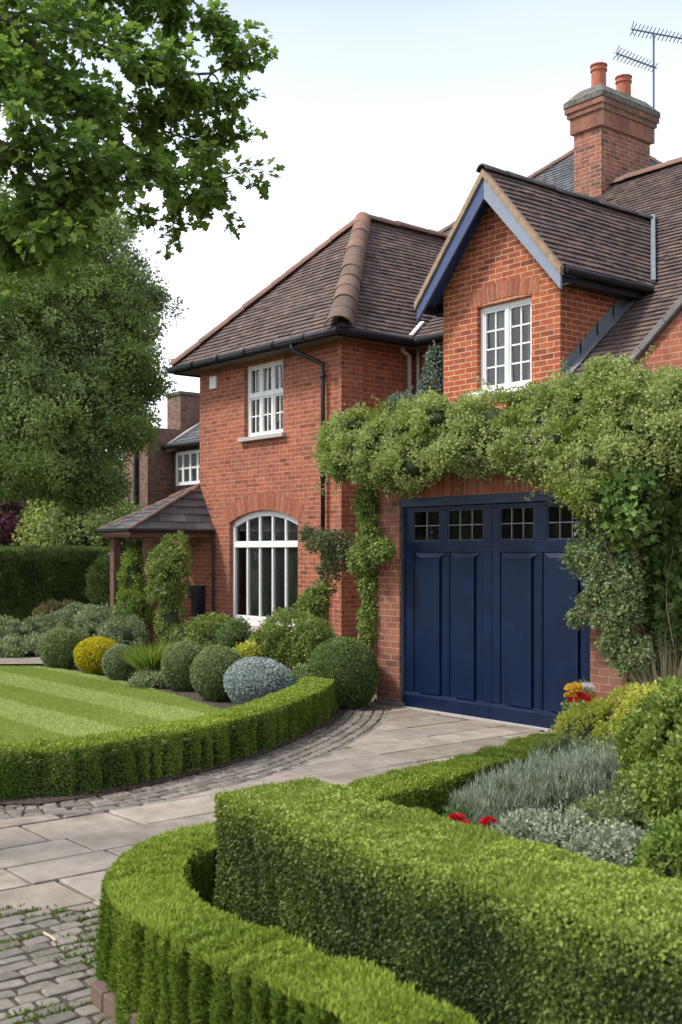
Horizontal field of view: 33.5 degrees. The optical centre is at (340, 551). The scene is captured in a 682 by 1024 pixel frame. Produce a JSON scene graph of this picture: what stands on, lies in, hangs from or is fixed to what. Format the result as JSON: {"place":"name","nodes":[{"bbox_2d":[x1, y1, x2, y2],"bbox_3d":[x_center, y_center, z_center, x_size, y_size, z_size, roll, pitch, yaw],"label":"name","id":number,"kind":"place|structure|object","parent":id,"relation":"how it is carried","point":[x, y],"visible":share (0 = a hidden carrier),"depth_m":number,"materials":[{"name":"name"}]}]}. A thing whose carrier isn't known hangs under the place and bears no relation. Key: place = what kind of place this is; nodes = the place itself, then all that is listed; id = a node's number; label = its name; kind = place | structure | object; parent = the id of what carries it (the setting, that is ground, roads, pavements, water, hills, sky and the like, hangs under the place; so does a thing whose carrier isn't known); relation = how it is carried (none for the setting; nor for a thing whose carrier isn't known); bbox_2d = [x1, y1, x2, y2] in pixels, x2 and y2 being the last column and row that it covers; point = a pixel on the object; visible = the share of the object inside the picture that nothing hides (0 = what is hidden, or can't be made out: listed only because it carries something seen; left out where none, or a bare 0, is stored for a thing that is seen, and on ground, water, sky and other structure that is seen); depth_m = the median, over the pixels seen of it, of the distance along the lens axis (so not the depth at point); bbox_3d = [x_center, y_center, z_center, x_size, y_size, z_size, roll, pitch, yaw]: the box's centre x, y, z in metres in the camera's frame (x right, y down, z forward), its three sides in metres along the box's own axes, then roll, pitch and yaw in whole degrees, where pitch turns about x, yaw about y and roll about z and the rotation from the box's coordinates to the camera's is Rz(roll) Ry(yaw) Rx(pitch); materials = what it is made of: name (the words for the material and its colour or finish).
{"place":"outdoors","nodes":[
{"label":"outdoors","id":0,"kind":"place"},
{"bbox_2d":[0,657,43,663],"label":"path","id":1,"kind":"structure","parent":0,"point":[26,660],"depth_m":18.76,"materials":[{"name":"stone"}]},
{"bbox_2d":[0,908,115,1023],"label":"cobble paving","id":2,"kind":"structure","parent":0,"point":[10,976],"depth_m":4.89,"materials":[{"name":"stone"}]},
{"bbox_2d":[43,932,56,941],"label":"twig","id":3,"kind":"object","parent":2,"relation":"on","point":[51,936],"visible":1,"depth_m":5.25,"materials":[{"name":"beige wood"}]},
{"bbox_2d":[0,903,107,1023],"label":"joint weeds","id":4,"kind":"object","parent":2,"relation":"on","point":[66,1008],"visible":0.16,"depth_m":5.19,"materials":[{"name":"green plant"}]},
{"bbox_2d":[0,562,163,681],"bbox_3d":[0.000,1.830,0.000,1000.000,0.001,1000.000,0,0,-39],"label":"ground","id":5,"kind":"structure","parent":0,"point":[136,640],"depth_m":18.27,"materials":[{"name":"brown soil"}]},
{"bbox_2d":[0,493,29,545],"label":"copper beech","id":6,"kind":"object","parent":5,"relation":"on","point":[7,523],"visible":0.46,"depth_m":34.70,"materials":[{"name":"purple plant"}]},
{"bbox_2d":[7,494,62,546],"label":"bush","id":7,"kind":"object","parent":5,"relation":"on","point":[31,521],"visible":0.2,"depth_m":34.54,"materials":[{"name":"green plant"}]},
{"bbox_2d":[0,544,109,621],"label":"tall hedge","id":8,"kind":"object","parent":5,"relation":"on","point":[32,576],"visible":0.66,"depth_m":28.37,"materials":[{"name":"green plant"}]},
{"bbox_2d":[6,433,123,560],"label":"tree","id":9,"kind":"object","parent":5,"relation":"on","point":[108,470],"visible":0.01,"depth_m":46.12,"materials":[{"name":"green plant"}]},
{"bbox_2d":[39,494,143,555],"bbox_3d":[-7.424,0.004,33.994,3.174,3.798,4.951,0,0,-39],"label":"bush","id":10,"kind":"object","parent":5,"relation":"on","point":[77,530],"visible":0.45,"depth_m":33.02,"materials":[{"name":"green plant"}]},
{"bbox_2d":[0,170,189,517],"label":"broadleaf tree","id":11,"kind":"object","parent":5,"relation":"on","point":[62,360],"visible":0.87,"depth_m":22.91,"materials":[{"name":"green plant"}]},
{"bbox_2d":[0,0,284,308],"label":"sycamore tree","id":12,"kind":"object","parent":5,"relation":"on","point":[37,81],"visible":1,"depth_m":7.75,"materials":[{"name":"green plant"}]},
{"bbox_2d":[94,21,681,731],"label":"brick house","id":13,"kind":"structure","parent":5,"relation":"on","point":[508,279],"depth_m":15.94,"materials":[{"name":"brick"}]},
{"bbox_2d":[237,359,285,442],"bbox_3d":[-1.257,-2.595,19.540,0.380,1.330,1.330,0,0,-39],"label":"window","id":14,"kind":"structure","parent":13,"relation":"in","point":[262,395],"depth_m":19.62,"materials":[{"name":"white paint"}]},
{"bbox_2d":[233,510,297,631],"bbox_3d":[-1.223,0.350,19.606,0.497,2.300,2.230,0,0,-39],"label":"window","id":15,"kind":"structure","parent":13,"relation":"in","point":[270,543],"depth_m":19.87,"materials":[{"name":"white paint"}]},
{"bbox_2d":[384,390,415,414],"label":"round shrub","id":16,"kind":"object","parent":13,"relation":"on","point":[392,397],"visible":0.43,"depth_m":14.49,"materials":[{"name":"green plant"}]},
{"bbox_2d":[415,340,442,396],"bbox_3d":[1.379,-2.587,16.886,0.550,1.167,0.733,0,0,14],"label":"weeping conifer","id":17,"kind":"object","parent":13,"relation":"on","point":[433,369],"visible":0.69,"depth_m":16.86,"materials":[{"name":"green plant"}]},
{"bbox_2d":[403,504,492,718],"bbox_3d":[1.194,0.643,12.712,0.100,2.315,1.375,0,0,-39],"label":"garage door","id":18,"kind":"structure","parent":13,"relation":"in","point":[448,582],"depth_m":12.68,"materials":[{"name":"blue paint"}]},
{"bbox_2d":[311,345,681,533],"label":"climbing shrub","id":19,"kind":"object","parent":13,"relation":"attached to","point":[621,406],"visible":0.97,"depth_m":11.39,"materials":[{"name":"green plant"}]},
{"bbox_2d":[469,297,535,396],"bbox_3d":[2.253,-2.730,15.222,0.380,1.240,1.160,0,0,-39],"label":"window","id":20,"kind":"structure","parent":13,"relation":"in","point":[502,315],"depth_m":15.28,"materials":[{"name":"white paint"}]},
{"bbox_2d":[490,501,589,730],"bbox_3d":[2.052,0.643,11.656,0.100,2.315,1.335,0,0,-39],"label":"garage door","id":21,"kind":"structure","parent":13,"relation":"in","point":[535,654],"depth_m":11.71,"materials":[{"name":"blue paint"}]},
{"bbox_2d":[557,511,681,684],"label":"climbing vine","id":22,"kind":"object","parent":13,"relation":"attached to","point":[622,609],"visible":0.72,"depth_m":10.57,"materials":[{"name":"green plant"}]},
{"bbox_2d":[592,454,681,677],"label":"climbing vine","id":23,"kind":"object","parent":13,"relation":"attached to","point":[651,513],"visible":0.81,"depth_m":10.52,"materials":[{"name":"green plant"}]},
{"bbox_2d":[0,665,222,762],"bbox_3d":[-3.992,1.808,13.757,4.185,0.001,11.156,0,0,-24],"label":"lawn","id":24,"kind":"structure","parent":0,"point":[85,708],"depth_m":12.77,"materials":[{"name":"green plant"}]},
{"bbox_2d":[124,391,199,584],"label":"neighbour house","id":25,"kind":"structure","parent":0,"point":[172,467],"depth_m":34.45,"materials":[{"name":"brown brick"}]},
{"bbox_2d":[176,449,199,485],"bbox_3d":[-4.469,-2.517,33.833,0.080,1.015,1.655,0,0,-39],"label":"window","id":26,"kind":"structure","parent":25,"relation":"in","point":[187,462],"depth_m":34.02,"materials":[{"name":"white paint"}]},
{"bbox_2d":[0,704,347,803],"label":"hedge soil","id":27,"kind":"structure","parent":0,"point":[43,797],"depth_m":8.91,"materials":[{"name":"brown soil"}]},
{"bbox_2d":[0,673,340,798],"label":"box hedge","id":28,"kind":"object","parent":27,"relation":"on","point":[305,700],"visible":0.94,"depth_m":9.11,"materials":[{"name":"green plant"}]},
{"bbox_2d":[0,696,380,806],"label":"stone edging","id":29,"kind":"object","parent":27,"relation":"on","point":[334,717],"visible":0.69,"depth_m":9.46,"materials":[{"name":"grey stone"}]},
{"bbox_2d":[3,636,376,715],"bbox_3d":[-4.548,1.814,18.875,5.724,0.001,16.970,0,0,-39],"label":"flower bed","id":30,"kind":"object","parent":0,"point":[195,696],"visible":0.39,"depth_m":14.43,"materials":[{"name":"soil"}]},
{"bbox_2d":[0,627,12,637],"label":"ground shrub","id":31,"kind":"object","parent":30,"relation":"on","point":[1,632],"visible":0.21,"depth_m":21.14,"materials":[{"name":"green plant"}]},
{"bbox_2d":[0,632,43,657],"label":"ground shrub","id":32,"kind":"object","parent":30,"relation":"on","point":[18,646],"visible":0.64,"depth_m":19.50,"materials":[{"name":"green plant"}]},
{"bbox_2d":[0,614,55,638],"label":"ground shrub","id":33,"kind":"object","parent":30,"relation":"on","point":[18,628],"visible":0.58,"depth_m":21.72,"materials":[{"name":"green plant"}]},
{"bbox_2d":[22,610,65,634],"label":"ground shrub","id":34,"kind":"object","parent":30,"relation":"on","point":[36,627],"visible":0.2,"depth_m":22.17,"materials":[{"name":"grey plant"}]},
{"bbox_2d":[32,599,82,621],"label":"ground shrub","id":35,"kind":"object","parent":30,"relation":"on","point":[51,605],"visible":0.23,"depth_m":23.32,"materials":[{"name":"brown plant"}]},
{"bbox_2d":[38,627,81,668],"bbox_3d":[-4.371,1.501,17.688,0.700,0.673,0.692,0,0,-39],"label":"topiary ball","id":36,"kind":"object","parent":30,"relation":"on","point":[56,646],"visible":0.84,"depth_m":17.46,"materials":[{"name":"green plant"}]},
{"bbox_2d":[73,636,117,674],"bbox_3d":[-3.642,1.543,16.936,0.727,0.586,0.718,0,0,-39],"label":"topiary ball","id":37,"kind":"object","parent":30,"relation":"on","point":[88,653],"visible":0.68,"depth_m":16.70,"materials":[{"name":"yellow plant"}]},
{"bbox_2d":[52,601,150,651],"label":"shrub","id":38,"kind":"object","parent":30,"relation":"on","point":[87,620],"visible":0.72,"depth_m":19.14,"materials":[{"name":"green plant"}]},
{"bbox_2d":[82,553,124,611],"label":"round shrub","id":39,"kind":"object","parent":30,"relation":"on","point":[97,576],"visible":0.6,"depth_m":22.78,"materials":[{"name":"green plant"}]},
{"bbox_2d":[101,643,135,680],"bbox_3d":[-3.113,1.558,15.979,0.538,0.541,0.538,0,0,-39],"label":"topiary ball","id":40,"kind":"object","parent":30,"relation":"on","point":[113,666],"visible":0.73,"depth_m":15.81,"materials":[{"name":"green plant"}]},
{"bbox_2d":[109,548,153,636],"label":"column shrub","id":41,"kind":"object","parent":30,"relation":"on","point":[130,596],"visible":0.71,"depth_m":19.81,"materials":[{"name":"green plant"}]},
{"bbox_2d":[125,666,167,688],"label":"shrub","id":42,"kind":"object","parent":30,"relation":"on","point":[149,678],"visible":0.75,"depth_m":15.02,"materials":[{"name":"green plant"}]},
{"bbox_2d":[117,637,175,682],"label":"strappy plant","id":43,"kind":"object","parent":30,"relation":"on","point":[144,658],"visible":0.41,"depth_m":15.40,"materials":[{"name":"green plant"}]},
{"bbox_2d":[143,530,200,646],"bbox_3d":[-2.748,0.715,18.500,0.860,2.175,1.111,0,0,-39],"label":"column shrub","id":44,"kind":"object","parent":30,"relation":"on","point":[167,583],"visible":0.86,"depth_m":18.42,"materials":[{"name":"green plant"}]},
{"bbox_2d":[161,640,203,690],"bbox_3d":[-2.036,1.488,14.900,0.689,0.685,0.700,0,0,-39],"label":"topiary ball","id":45,"kind":"object","parent":30,"relation":"on","point":[178,657],"visible":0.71,"depth_m":14.67,"materials":[{"name":"green plant"}]},
{"bbox_2d":[189,644,241,700],"bbox_3d":[-1.503,1.477,13.910,0.715,0.701,0.699,0,0,-39],"label":"topiary ball","id":46,"kind":"object","parent":30,"relation":"on","point":[211,664],"visible":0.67,"depth_m":13.68,"materials":[{"name":"green plant"}]},
{"bbox_2d":[183,611,250,647],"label":"shrub","id":47,"kind":"object","parent":30,"relation":"on","point":[207,632],"visible":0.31,"depth_m":16.00,"materials":[{"name":"green plant"}]},
{"bbox_2d":[213,616,253,650],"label":"shrub","id":48,"kind":"object","parent":30,"relation":"on","point":[231,633],"visible":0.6,"depth_m":15.47,"materials":[{"name":"green plant"}]},
{"bbox_2d":[233,638,262,658],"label":"shrub","id":49,"kind":"object","parent":30,"relation":"on","point":[247,649],"visible":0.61,"depth_m":14.53,"materials":[{"name":"yellow plant"}]},
{"bbox_2d":[223,656,296,708],"bbox_3d":[-0.944,1.523,13.150,0.883,0.628,0.880,0,0,-39],"label":"topiary mound","id":50,"kind":"object","parent":30,"relation":"on","point":[247,679],"visible":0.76,"depth_m":12.87,"materials":[{"name":"grey plant"}]},
{"bbox_2d":[248,606,337,678],"bbox_3d":[-0.590,1.256,14.806,0.935,1.104,1.378,0,0,-39],"label":"shrub","id":51,"kind":"object","parent":30,"relation":"on","point":[301,639],"visible":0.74,"depth_m":14.58,"materials":[{"name":"green plant"}]},
{"bbox_2d":[287,659,311,684],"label":"shrub","id":52,"kind":"object","parent":30,"relation":"on","point":[301,669],"visible":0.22,"depth_m":13.11,"materials":[{"name":"green plant"}]},
{"bbox_2d":[292,578,333,621],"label":"rose bush","id":53,"kind":"object","parent":30,"relation":"on","point":[315,599],"visible":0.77,"depth_m":15.51,"materials":[{"name":"green plant"}]},
{"bbox_2d":[295,522,357,626],"bbox_3d":[-0.210,0.684,16.115,0.693,2.240,1.258,0,0,-26],"label":"wall shrub","id":54,"kind":"object","parent":30,"relation":"on","point":[329,543],"visible":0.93,"depth_m":15.88,"materials":[{"name":"green plant"}]},
{"bbox_2d":[308,636,379,708],"bbox_3d":[0.034,1.405,13.254,0.877,0.854,0.867,0,0,-39],"label":"topiary ball","id":55,"kind":"object","parent":30,"relation":"on","point":[350,666],"visible":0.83,"depth_m":12.97,"materials":[{"name":"green plant"}]},
{"bbox_2d":[344,482,396,650],"bbox_3d":[0.256,0.464,13.999,0.536,2.680,2.257,0,0,-8],"label":"climbing vine","id":56,"kind":"object","parent":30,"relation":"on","point":[369,553],"visible":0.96,"depth_m":13.49,"materials":[{"name":"green plant"}]},
{"bbox_2d":[0,689,550,911],"bbox_3d":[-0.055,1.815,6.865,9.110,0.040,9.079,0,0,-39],"label":"driveway","id":57,"kind":"structure","parent":0,"point":[41,855],"depth_m":7.63,"materials":[{"name":"stone"}]},
{"bbox_2d":[0,695,392,819],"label":"sett border","id":58,"kind":"object","parent":57,"relation":"on","point":[327,745],"visible":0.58,"depth_m":9.23,"materials":[{"name":"stone"}]},
{"bbox_2d":[0,0,681,460],"label":"sky","id":59,"kind":"structure","parent":0,"point":[388,109],"materials":[{"name":"white"}]},
{"label":"right bed","id":60,"kind":"structure","parent":0,"visible":0},
{"bbox_2d":[91,980,156,1023],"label":"bed edging","id":61,"kind":"object","parent":60,"relation":"on","point":[102,998],"visible":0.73,"depth_m":4.42,"materials":[{"name":"brick"}]},
{"bbox_2d":[93,821,485,1023],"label":"hedge","id":62,"kind":"object","parent":60,"relation":"on","point":[179,943],"visible":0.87,"depth_m":3.98,"materials":[{"name":"green plant"}]},
{"bbox_2d":[211,775,681,1023],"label":"clipped hedge","id":63,"kind":"object","parent":60,"relation":"on","point":[480,924],"visible":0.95,"depth_m":3.72,"materials":[{"name":"green plant"}]},
{"bbox_2d":[442,794,475,823],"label":"geranium","id":64,"kind":"object","parent":60,"relation":"on","point":[455,816],"visible":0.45,"depth_m":6.55,"materials":[{"name":"red plant"}]},
{"bbox_2d":[347,732,570,819],"bbox_3d":[0.686,1.573,7.258,0.472,0.495,3.206,0,0,38],"label":"box hedge","id":65,"kind":"object","parent":60,"relation":"on","point":[430,785],"visible":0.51,"depth_m":6.99,"materials":[{"name":"green plant"}]},
{"bbox_2d":[478,805,507,833],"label":"geranium","id":66,"kind":"object","parent":60,"relation":"on","point":[484,820],"visible":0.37,"depth_m":6.09,"materials":[{"name":"red plant"}]},
{"bbox_2d":[490,802,555,840],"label":"variegated plant","id":67,"kind":"object","parent":60,"relation":"on","point":[511,825],"visible":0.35,"depth_m":5.84,"materials":[{"name":"green plant"}]},
{"bbox_2d":[445,739,621,829],"bbox_3d":[1.236,1.466,6.967,1.442,0.609,0.752,0,0,-17],"label":"lavender","id":68,"kind":"object","parent":60,"relation":"on","point":[567,780],"visible":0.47,"depth_m":6.81,"materials":[{"name":"green plant"}]},
{"bbox_2d":[518,800,607,855],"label":"variegated plant","id":69,"kind":"object","parent":60,"relation":"on","point":[553,833],"visible":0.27,"depth_m":5.68,"materials":[{"name":"green plant"}]},
{"bbox_2d":[561,677,595,712],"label":"bedding flowers","id":70,"kind":"object","parent":60,"relation":"on","point":[577,692],"visible":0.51,"depth_m":9.58,"materials":[{"name":"multicoloured plant"}]},
{"bbox_2d":[531,730,625,777],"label":"shrub","id":71,"kind":"object","parent":60,"relation":"on","point":[565,738],"visible":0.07,"depth_m":7.76,"materials":[{"name":"green plant"}]},
{"bbox_2d":[560,817,658,867],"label":"variegated plant","id":72,"kind":"object","parent":60,"relation":"on","point":[617,852],"visible":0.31,"depth_m":5.24,"materials":[{"name":"green plant"}]},
{"bbox_2d":[546,680,673,747],"bbox_3d":[2.066,1.352,8.233,0.849,0.917,1.444,0,0,-26],"label":"golden shrub","id":73,"kind":"object","parent":60,"relation":"on","point":[605,712],"visible":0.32,"depth_m":8.26,"materials":[{"name":"yellow plant"}]},
{"bbox_2d":[561,790,659,854],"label":"variegated plant","id":74,"kind":"object","parent":60,"relation":"on","point":[612,805],"visible":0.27,"depth_m":5.77,"materials":[{"name":"green plant"}]},
{"bbox_2d":[593,773,657,827],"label":"variegated plant","id":75,"kind":"object","parent":60,"relation":"on","point":[622,791],"visible":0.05,"depth_m":6.09,"materials":[{"name":"green plant"}]},
{"bbox_2d":[603,674,681,834],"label":"leafy shrub","id":76,"kind":"object","parent":60,"relation":"on","point":[651,746],"visible":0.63,"depth_m":6.12,"materials":[{"name":"green plant"}]},
{"bbox_2d":[613,628,681,697],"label":"ornamental grass","id":77,"kind":"object","parent":60,"relation":"on","point":[653,675],"depth_m":10.38,"materials":[{"name":"plant"}]},
{"bbox_2d":[627,809,681,880],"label":"shrub","id":78,"kind":"object","parent":60,"relation":"on","point":[663,857],"visible":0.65,"depth_m":4.84,"materials":[{"name":"green plant"}]}
]}

